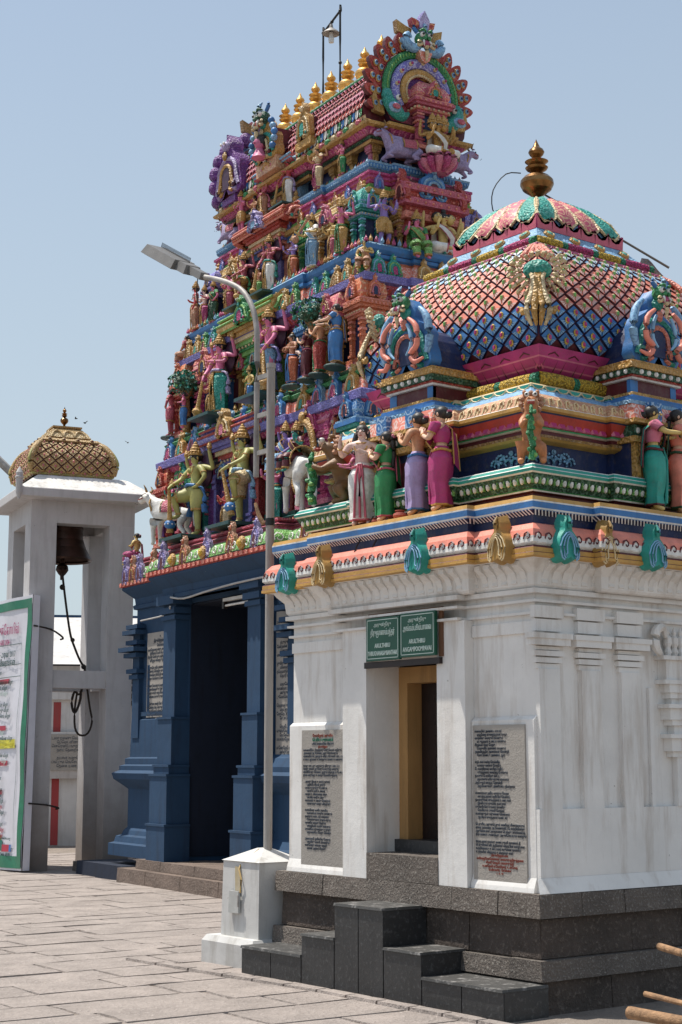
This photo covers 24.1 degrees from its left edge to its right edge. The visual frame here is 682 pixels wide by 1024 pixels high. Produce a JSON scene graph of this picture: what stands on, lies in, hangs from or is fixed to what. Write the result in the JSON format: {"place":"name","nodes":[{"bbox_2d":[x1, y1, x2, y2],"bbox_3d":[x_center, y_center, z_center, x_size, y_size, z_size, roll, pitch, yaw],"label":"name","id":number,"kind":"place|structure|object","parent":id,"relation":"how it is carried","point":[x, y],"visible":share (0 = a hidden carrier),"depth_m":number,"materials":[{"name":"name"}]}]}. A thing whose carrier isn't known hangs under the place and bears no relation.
{"place":"outdoors","nodes":[
{"label":"outdoors","id":0,"kind":"place"},
{"bbox_2d":[128,636,132,857],"bbox_3d":[-1.907,3.975,27.028,4.650,3.750,0.460,1,-9,-8],"label":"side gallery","id":1,"kind":"object","parent":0,"point":[131,706],"depth_m":26.73,"materials":[{"name":"paint"}]},
{"bbox_2d":[0,846,681,1023],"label":"ground","id":2,"kind":"structure","parent":0,"point":[75,948],"depth_m":12.05,"materials":[{"name":"stone"}]},
{"bbox_2d":[0,456,10,475],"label":"lamp arm","id":3,"kind":"object","parent":2,"relation":"on","point":[5,466],"visible":0.29,"depth_m":34.49},
{"bbox_2d":[0,594,39,870],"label":"banner","id":4,"kind":"object","parent":2,"relation":"on","point":[19,631],"visible":1,"depth_m":23.43,"materials":[{"name":"plastic"}]},
{"bbox_2d":[72,861,76,870],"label":"granite block","id":5,"kind":"structure","parent":2,"relation":"on","point":[74,865],"depth_m":23.25,"materials":[{"name":"grey stone"}]},
{"bbox_2d":[0,407,149,871],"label":"bell pavilion","id":6,"kind":"structure","parent":2,"relation":"on","point":[63,475],"depth_m":24.16,"materials":[{"name":"white paint"}]},
{"bbox_2d":[28,803,58,809],"bbox_3d":[-4.322,4.310,23.357,0.128,0.124,0.796,-3,-9,20],"label":"tie cord","id":7,"kind":"object","parent":6,"relation":"attached to","point":[56,807],"visible":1,"depth_m":23.31,"materials":[{"name":"plastic"}]},
{"bbox_2d":[33,625,63,639],"bbox_3d":[-4.322,1.795,23.748,0.128,0.174,0.796,-3,-9,20],"label":"tie cord","id":8,"kind":"object","parent":6,"relation":"attached to","point":[59,634],"visible":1,"depth_m":23.73,"materials":[{"name":"plastic"}]},
{"bbox_2d":[56,526,91,579],"bbox_3d":[-4.297,0.412,24.652,0.898,1.280,0.993,-4,-10,24],"label":"temple bell","id":9,"kind":"object","parent":6,"relation":"hanging from","point":[70,548],"visible":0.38,"depth_m":24.40,"materials":[{"name":"brown metal"}]},
{"bbox_2d":[60,574,92,736],"bbox_3d":[-4.022,2.173,24.223,0.570,2.452,0.090,4,-10,-23],"label":"bell rope","id":10,"kind":"object","parent":6,"relation":"hanging from","point":[83,666],"visible":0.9,"depth_m":24.19,"materials":[{"name":"black fabric"}]},
{"bbox_2d":[48,615,136,845],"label":"courtyard wall","id":11,"kind":"structure","parent":2,"relation":"on","point":[62,818],"depth_m":30.69,"materials":[{"name":"white paint"}]},
{"bbox_2d":[50,732,77,778],"bbox_3d":[-5.164,4.656,30.532,1.032,0.880,0.068,1,-9,-8],"label":"notice board","id":12,"kind":"object","parent":11,"relation":"attached to","point":[64,757],"visible":0.7,"depth_m":30.48,"materials":[{"name":"white paper"}]},
{"bbox_2d":[116,859,223,898],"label":"doorway steps","id":13,"kind":"structure","parent":2,"relation":"on","point":[203,877],"depth_m":19.90,"materials":[{"name":"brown stone"}]},
{"bbox_2d":[201,848,288,968],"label":"lamp plinth","id":14,"kind":"structure","parent":2,"relation":"on","point":[252,902],"depth_m":12.60,"materials":[{"name":"white paint"}]},
{"bbox_2d":[141,243,275,850],"bbox_3d":[-1.177,0.088,14.006,0.280,5.610,2.006,7,-11,-37],"label":"street lamp","id":15,"kind":"object","parent":14,"relation":"on","point":[167,257],"visible":1,"depth_m":13.30,"materials":[{"name":"grey metal"}]},
{"bbox_2d":[254,503,264,524],"bbox_3d":[-0.679,0.015,13.286,0.115,0.196,0.039,-5,-10,27],"label":"stick","id":16,"kind":"object","parent":15,"relation":"attached to","point":[260,518],"visible":1,"depth_m":13.27,"materials":[{"name":"brown wood"}]},
{"bbox_2d":[76,11,482,879],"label":"gateway tower","id":17,"kind":"structure","parent":2,"relation":"on","point":[188,775],"depth_m":20.62,"materials":[{"name":"multicoloured paint"}]},
{"bbox_2d":[122,533,143,564],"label":"seated statue","id":18,"kind":"object","parent":17,"relation":"on","point":[136,544],"visible":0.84,"depth_m":22.82,"materials":[{"name":"paint"}]},
{"bbox_2d":[160,495,165,537],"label":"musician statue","id":19,"kind":"object","parent":17,"relation":"on","point":[163,532],"visible":0.27,"depth_m":22.52,"materials":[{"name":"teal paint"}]},
{"bbox_2d":[135,485,194,546],"bbox_3d":[-2.427,0.035,22.004,1.003,0.860,0.324,-5,-10,28],"label":"bull statue","id":20,"kind":"object","parent":17,"relation":"on","point":[158,509],"visible":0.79,"depth_m":21.94,"materials":[{"name":"white paint"}]},
{"bbox_2d":[164,479,176,499],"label":"rider statue","id":21,"kind":"object","parent":20,"relation":"on","point":[172,489],"visible":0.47,"depth_m":22.10,"materials":[{"name":"teal paint"}]},
{"bbox_2d":[160,388,174,440],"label":"pink statue","id":22,"kind":"object","parent":17,"relation":"on","point":[169,412],"visible":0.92,"depth_m":22.89,"materials":[{"name":"paint"}]},
{"bbox_2d":[174,335,189,363],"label":"seated statue","id":23,"kind":"object","parent":17,"relation":"on","point":[179,355],"visible":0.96,"depth_m":22.98,"materials":[{"name":"paint"}]},
{"bbox_2d":[177,392,187,428],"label":"child statue","id":24,"kind":"object","parent":17,"relation":"on","point":[183,410],"visible":1,"depth_m":22.18,"materials":[{"name":"paint"}]},
{"bbox_2d":[167,369,199,432],"bbox_3d":[-2.171,-1.568,22.461,0.586,0.898,0.501,7,-11,-37],"label":"tree sculpture","id":25,"kind":"object","parent":17,"relation":"on","point":[187,383],"visible":0.86,"depth_m":22.38,"materials":[{"name":"paint"}]},
{"bbox_2d":[159,441,214,543],"bbox_3d":[-2.017,-0.286,21.293,0.588,1.363,0.767,5,-10,-31],"label":"guardian statue","id":26,"kind":"object","parent":17,"relation":"on","point":[199,471],"visible":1,"depth_m":21.26,"materials":[{"name":"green paint"}]},
{"bbox_2d":[188,281,199,331],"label":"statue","id":27,"kind":"object","parent":17,"relation":"on","point":[194,314],"visible":0.93,"depth_m":22.88,"materials":[{"name":"paint"}]},
{"bbox_2d":[195,284,207,327],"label":"attendant statue","id":28,"kind":"object","parent":17,"relation":"on","point":[203,312],"visible":0.94,"depth_m":22.70,"materials":[{"name":"paint"}]},
{"bbox_2d":[140,576,262,621],"bbox_3d":[-1.852,1.124,20.445,0.181,0.242,4.206,5,-10,-28],"label":"cable","id":29,"kind":"object","parent":17,"relation":"attached to","point":[230,584],"visible":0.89,"depth_m":20.03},
{"bbox_2d":[202,374,210,410],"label":"attendant statue","id":30,"kind":"object","parent":17,"relation":"on","point":[206,401],"visible":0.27,"depth_m":21.82,"materials":[{"name":"paint"}]},
{"bbox_2d":[200,281,218,323],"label":"dancer statue","id":31,"kind":"object","parent":17,"relation":"on","point":[213,303],"visible":0.96,"depth_m":22.42,"materials":[{"name":"paint"}]},
{"bbox_2d":[187,331,236,424],"bbox_3d":[-1.696,-1.844,21.530,0.521,1.224,0.689,5,-10,-31],"label":"guardian statue","id":32,"kind":"object","parent":17,"relation":"on","point":[223,360],"visible":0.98,"depth_m":21.46,"materials":[{"name":"paint"}]},
{"bbox_2d":[217,489,231,521],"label":"attendant statue","id":33,"kind":"object","parent":17,"relation":"on","point":[224,516],"visible":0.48,"depth_m":20.80,"materials":[{"name":"paint"}]},
{"bbox_2d":[215,217,237,244],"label":"bull statue","id":34,"kind":"object","parent":17,"relation":"on","point":[227,231],"visible":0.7,"depth_m":22.77,"materials":[{"name":"purple paint"}]},
{"bbox_2d":[221,268,233,314],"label":"musician statue","id":35,"kind":"object","parent":17,"relation":"on","point":[228,297],"visible":0.77,"depth_m":22.05,"materials":[{"name":"paint"}]},
{"bbox_2d":[196,403,265,521],"bbox_3d":[-1.303,-0.646,20.958,0.721,1.677,1.785,5,-10,-31],"label":"tier doorway","id":36,"kind":"structure","parent":17,"relation":"in","point":[226,425],"depth_m":20.81,"materials":[{"name":"red paint"}]},
{"bbox_2d":[204,423,262,531],"bbox_3d":[-1.314,-0.465,20.142,0.588,1.363,0.767,5,-10,-31],"label":"guardian statue","id":37,"kind":"object","parent":17,"relation":"on","point":[240,477],"visible":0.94,"depth_m":20.03,"materials":[{"name":"yellow paint"}]},
{"bbox_2d":[222,595,247,608],"bbox_3d":[-1.244,1.104,19.823,0.060,0.130,0.920,5,-10,-31],"label":"tube light","id":38,"kind":"object","parent":17,"relation":"attached to","point":[225,604],"visible":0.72,"depth_m":20.02,"materials":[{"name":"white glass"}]},
{"bbox_2d":[222,250,255,312],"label":"guardian statue","id":39,"kind":"object","parent":17,"relation":"on","point":[246,269],"visible":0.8,"depth_m":21.63,"materials":[{"name":"paint"}]},
{"bbox_2d":[233,190,245,230],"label":"ganesh like statue","id":40,"kind":"object","parent":17,"relation":"on","point":[241,217],"visible":0.9,"depth_m":22.36,"materials":[{"name":"paint"}]},
{"bbox_2d":[242,364,254,405],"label":"attendant statue","id":41,"kind":"object","parent":17,"relation":"on","point":[249,387],"visible":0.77,"depth_m":20.89,"materials":[{"name":"paint"}]},
{"bbox_2d":[215,276,285,405],"bbox_3d":[-1.078,-2.163,21.129,0.721,1.667,1.725,5,-10,-31],"label":"tier doorway","id":42,"kind":"structure","parent":17,"relation":"in","point":[240,322],"depth_m":21.07,"materials":[{"name":"green paint"}]},
{"bbox_2d":[247,195,257,218],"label":"attendant statue","id":43,"kind":"object","parent":17,"relation":"on","point":[254,203],"visible":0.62,"depth_m":22.12,"materials":[{"name":"paint"}]},
{"bbox_2d":[252,267,261,290],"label":"attendant statue","id":44,"kind":"object","parent":17,"relation":"on","point":[258,283],"visible":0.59,"depth_m":21.32,"materials":[{"name":"paint"}]},
{"bbox_2d":[245,180,271,224],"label":"guardian statue","id":45,"kind":"object","parent":17,"relation":"on","point":[264,201],"visible":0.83,"depth_m":21.74,"materials":[{"name":"paint"}]},
{"bbox_2d":[234,302,288,403],"bbox_3d":[-0.975,-2.049,20.347,0.541,1.270,0.715,5,-10,-31],"label":"guardian statue","id":46,"kind":"object","parent":17,"relation":"on","point":[273,334],"visible":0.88,"depth_m":20.27,"materials":[{"name":"paint"}]},
{"bbox_2d":[249,231,282,299],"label":"guardian statue","id":47,"kind":"object","parent":17,"relation":"on","point":[272,253],"visible":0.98,"depth_m":21.00,"materials":[{"name":"paint"}]},
{"bbox_2d":[231,190,302,284],"bbox_3d":[-0.916,-3.527,21.500,0.721,1.337,1.625,5,-10,-31],"label":"tier doorway","id":48,"kind":"structure","parent":17,"relation":"in","point":[258,228],"depth_m":21.24,"materials":[{"name":"paint"}]},
{"bbox_2d":[260,452,282,517],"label":"attendant statue","id":49,"kind":"object","parent":17,"relation":"on","point":[278,496],"visible":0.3,"depth_m":19.66,"materials":[{"name":"paint"}]},
{"bbox_2d":[251,151,310,202],"bbox_3d":[-0.737,-4.378,21.646,0.721,0.703,1.205,5,-10,-31],"label":"tier doorway","id":50,"kind":"structure","parent":17,"relation":"in","point":[302,190],"depth_m":21.35,"materials":[{"name":"green paint"}]},
{"bbox_2d":[268,153,297,210],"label":"guardian statue","id":51,"kind":"object","parent":17,"relation":"on","point":[288,186],"visible":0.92,"depth_m":21.16,"materials":[{"name":"paint"}]},
{"bbox_2d":[282,234,298,278],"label":"attendant statue","id":52,"kind":"object","parent":17,"relation":"on","point":[293,262],"visible":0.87,"depth_m":20.51,"materials":[{"name":"paint"}]},
{"bbox_2d":[281,332,300,389],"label":"devotee statue","id":53,"kind":"object","parent":17,"relation":"on","point":[291,365],"visible":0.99,"depth_m":19.57,"materials":[{"name":"paint"}]},
{"bbox_2d":[290,344,300,390],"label":"attendant statue","id":54,"kind":"object","parent":17,"relation":"on","point":[298,353],"visible":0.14,"depth_m":19.90,"materials":[{"name":"paint"}]},
{"bbox_2d":[276,436,317,512],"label":"bull statue","id":55,"kind":"object","parent":17,"relation":"attached to","point":[296,472],"visible":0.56,"depth_m":18.83,"materials":[{"name":"white paint"}]},
{"bbox_2d":[264,420,298,475],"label":"deity statue","id":56,"kind":"object","parent":55,"relation":"on","point":[282,444],"visible":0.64,"depth_m":19.19,"materials":[{"name":"paint"}]},
{"bbox_2d":[275,420,303,473],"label":"goddess statue","id":57,"kind":"object","parent":55,"relation":"on","point":[282,463],"visible":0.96,"depth_m":18.89,"materials":[{"name":"teal paint"}]},
{"bbox_2d":[291,412,316,493],"bbox_3d":[-0.465,-0.711,19.209,0.091,1.015,0.608,5,-10,-31],"label":"halo ring","id":58,"kind":"object","parent":55,"relation":"on","point":[306,423],"visible":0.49,"depth_m":19.09,"materials":[{"name":"gold metal"}]},
{"bbox_2d":[297,328,314,383],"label":"devotee statue","id":59,"kind":"object","parent":17,"relation":"on","point":[306,355],"visible":0.93,"depth_m":19.25,"materials":[{"name":"paint"}]},
{"bbox_2d":[294,212,318,269],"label":"veena statue","id":60,"kind":"object","parent":17,"relation":"on","point":[311,248],"visible":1,"depth_m":19.95,"materials":[{"name":"paint"}]},
{"bbox_2d":[292,214,310,243],"bbox_3d":[-0.497,-3.549,20.018,0.100,0.285,0.405,5,-10,-31],"label":"lute","id":61,"kind":"object","parent":60,"relation":"attached to","point":[295,239],"visible":1,"depth_m":20.02,"materials":[{"name":"beige paint"}]},
{"bbox_2d":[290,296,324,379],"bbox_3d":[-0.321,-2.111,19.488,0.611,1.053,0.508,7,-11,-37],"label":"tree sculpture","id":62,"kind":"object","parent":17,"relation":"on","point":[308,313],"visible":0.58,"depth_m":19.41,"materials":[{"name":"paint"}]},
{"bbox_2d":[307,143,327,190],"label":"deity statue","id":63,"kind":"object","parent":17,"relation":"on","point":[317,173],"visible":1,"depth_m":20.51,"materials":[{"name":"paint"}]},
{"bbox_2d":[308,315,329,379],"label":"devotee statue","id":64,"kind":"object","parent":17,"relation":"on","point":[319,348],"visible":0.86,"depth_m":19.00,"materials":[{"name":"paint"}]},
{"bbox_2d":[322,221,337,259],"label":"attendant statue","id":65,"kind":"object","parent":17,"relation":"on","point":[330,242],"visible":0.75,"depth_m":19.73,"materials":[{"name":"paint"}]},
{"bbox_2d":[313,303,346,371],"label":"devotee statue","id":66,"kind":"object","parent":17,"relation":"on","point":[336,334],"visible":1,"depth_m":18.69,"materials":[{"name":"paint"}]},
{"bbox_2d":[322,5,341,102],"bbox_3d":[-0.134,-6.275,22.154,0.250,1.449,0.475,1,-9,-6],"label":"ridge lamp frame","id":67,"kind":"object","parent":17,"relation":"on","point":[330,32],"visible":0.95,"depth_m":22.20,"materials":[{"name":"black metal"}]},
{"bbox_2d":[327,198,354,255],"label":"dancer statue","id":68,"kind":"object","parent":17,"relation":"on","point":[340,234],"visible":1,"depth_m":19.40,"materials":[{"name":"paint"}]},
{"bbox_2d":[335,140,346,175],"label":"attendant statue","id":69,"kind":"object","parent":17,"relation":"on","point":[342,159],"visible":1,"depth_m":20.10,"materials":[{"name":"paint"}]},
{"bbox_2d":[355,238,373,269],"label":"child statue","id":70,"kind":"object","parent":17,"relation":"on","point":[365,259],"visible":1,"depth_m":18.87,"materials":[{"name":"paint"}]},
{"bbox_2d":[367,189,397,244],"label":"deity statue","id":71,"kind":"object","parent":17,"relation":"on","point":[384,225],"visible":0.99,"depth_m":19.24,"materials":[{"name":"paint"}]},
{"bbox_2d":[370,120,422,166],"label":"bull statue","id":72,"kind":"object","parent":17,"relation":"on","point":[410,151],"visible":0.91,"depth_m":19.68,"materials":[{"name":"purple paint"}]},
{"bbox_2d":[404,209,432,258],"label":"woman statue","id":73,"kind":"object","parent":17,"relation":"on","point":[417,238],"visible":0.99,"depth_m":19.32,"materials":[{"name":"paint"}]},
{"bbox_2d":[418,112,460,177],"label":"brahma statue","id":74,"kind":"object","parent":17,"relation":"on","point":[439,159],"visible":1,"depth_m":19.71,"materials":[{"name":"gold paint"}]},
{"bbox_2d":[421,209,463,255],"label":"deity statue","id":75,"kind":"object","parent":17,"relation":"on","point":[442,229],"visible":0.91,"depth_m":19.56,"materials":[{"name":"paint"}]},
{"bbox_2d":[454,143,481,178],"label":"bull statue","id":76,"kind":"object","parent":17,"relation":"on","point":[464,159],"visible":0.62,"depth_m":20.20,"materials":[{"name":"purple paint"}]},
{"bbox_2d":[240,900,548,1022],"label":"black steps","id":77,"kind":"structure","parent":2,"relation":"on","point":[378,949],"depth_m":10.92,"materials":[{"name":"stone"}]},
{"bbox_2d":[261,140,681,1015],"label":"shrine","id":78,"kind":"object","parent":2,"relation":"on","point":[495,786],"visible":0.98,"depth_m":11.28,"materials":[{"name":"white paint"}]},
{"bbox_2d":[305,434,350,504],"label":"lion statue","id":79,"kind":"object","parent":78,"relation":"on","point":[338,491],"visible":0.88,"depth_m":12.72,"materials":[{"name":"paint"}]},
{"bbox_2d":[337,421,377,525],"bbox_3d":[0.151,-0.299,12.148,0.343,0.820,0.235,-2,-9,15],"label":"saint statue","id":80,"kind":"object","parent":78,"relation":"on","point":[361,476],"visible":0.95,"depth_m":12.11,"materials":[{"name":"paint"}]},
{"bbox_2d":[354,516,373,551],"bbox_3d":[0.145,0.244,11.923,0.214,0.426,0.014,-3,-9,19],"label":"twig","id":81,"kind":"object","parent":78,"relation":"on","point":[360,538],"visible":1,"depth_m":11.92,"materials":[{"name":"brown wood"}]},
{"bbox_2d":[366,616,401,661],"bbox_3d":[0.312,0.930,11.692,0.027,0.315,0.384,7,-11,-37],"label":"name board","id":82,"kind":"object","parent":78,"relation":"attached to","point":[382,638],"visible":1,"depth_m":11.68,"materials":[{"name":"green metal"}]},
{"bbox_2d":[367,431,400,520],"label":"woman statue","id":83,"kind":"object","parent":78,"relation":"on","point":[386,478],"visible":0.97,"depth_m":11.89,"materials":[{"name":"paint"}]},
{"bbox_2d":[397,412,429,515],"bbox_3d":[0.541,-0.348,11.676,0.235,0.772,0.235,2,-9,-11],"label":"man statue","id":84,"kind":"object","parent":78,"relation":"on","point":[416,479],"visible":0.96,"depth_m":11.59,"materials":[{"name":"paint"}]},
{"bbox_2d":[400,610,437,657],"bbox_3d":[0.551,0.872,11.386,0.027,0.315,0.384,7,-11,-37],"label":"name board","id":85,"kind":"object","parent":78,"relation":"attached to","point":[418,633],"visible":1,"depth_m":11.37,"materials":[{"name":"green metal"}]},
{"bbox_2d":[421,683,437,839],"bbox_3d":[0.828,1.840,11.737,0.090,1.170,0.655,7,-11,-37],"label":"door","id":86,"kind":"structure","parent":78,"relation":"in","point":[429,759],"depth_m":11.91,"materials":[{"name":"brown wood"}]},
{"bbox_2d":[419,406,460,510],"bbox_3d":[0.712,-0.378,11.479,0.283,0.772,0.252,4,-10,-24],"label":"woman statue","id":87,"kind":"object","parent":78,"relation":"on","point":[442,459],"visible":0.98,"depth_m":11.40,"materials":[{"name":"paint"}]},
{"bbox_2d":[491,172,520,211],"bbox_3d":[1.358,-2.585,13.094,0.253,0.437,0.037,1,-9,-4],"label":"wire","id":88,"kind":"object","parent":78,"relation":"hanging from","point":[497,183],"visible":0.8,"depth_m":13.09,"materials":[{"name":"black metal"}]},
{"bbox_2d":[515,390,546,463],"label":"lion statue","id":89,"kind":"object","parent":78,"relation":"on","point":[531,445],"visible":1,"depth_m":10.92,"materials":[{"name":"paint"}]},
{"bbox_2d":[544,195,668,268],"bbox_3d":[2.192,-2.315,13.157,1.024,0.633,0.022,0,-9,-1],"label":"stick","id":90,"kind":"object","parent":78,"relation":"on","point":[644,253],"visible":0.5,"depth_m":13.13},
{"bbox_2d":[640,258,663,276],"bbox_3d":[2.716,-1.816,13.197,0.582,0.507,0.266,4,-10,-23],"label":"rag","id":91,"kind":"object","parent":78,"relation":"on","point":[646,261],"visible":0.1,"depth_m":13.10,"materials":[{"name":"grey fabric"}]},
{"bbox_2d":[640,405,681,510],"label":"woman statue","id":92,"kind":"object","parent":78,"relation":"on","point":[654,459],"visible":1,"depth_m":11.39,"materials":[{"name":"paint"}]},
{"bbox_2d":[664,409,681,513],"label":"woman statue","id":93,"kind":"object","parent":78,"relation":"on","point":[674,454],"visible":0.92,"depth_m":11.54,"materials":[{"name":"paint"}]},
{"bbox_2d":[625,1006,681,1023],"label":"bamboo pole","id":94,"kind":"object","parent":2,"relation":"on","point":[644,1015],"visible":1,"depth_m":8.67,"materials":[{"name":"beige wood"}]},
{"bbox_2d":[643,991,681,1005],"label":"bamboo pole","id":95,"kind":"object","parent":94,"relation":"on","point":[661,998],"visible":1,"depth_m":8.81,"materials":[{"name":"beige wood"}]},
{"bbox_2d":[656,943,681,956],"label":"bamboo pole","id":96,"kind":"object","parent":2,"relation":"on","point":[669,949],"visible":1,"depth_m":9.36,"materials":[{"name":"beige wood"}]},
{"bbox_2d":[0,0,681,615],"label":"sky","id":97,"kind":"structure","parent":0,"point":[116,116],"materials":[{"name":"blue"}]},
{"bbox_2d":[337,450,354,468],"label":"reclining statue","id":98,"kind":"object","parent":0,"point":[352,459],"visible":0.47,"depth_m":12.53,"materials":[{"name":"paint"}]},
{"bbox_2d":[393,510,407,517],"bbox_3d":[0.434,0.022,11.716,0.110,0.066,0.110,7,-11,-37],"label":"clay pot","id":99,"kind":"object","parent":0,"point":[399,513],"visible":0.83,"depth_m":11.68,"materials":[{"name":"ceramic"}]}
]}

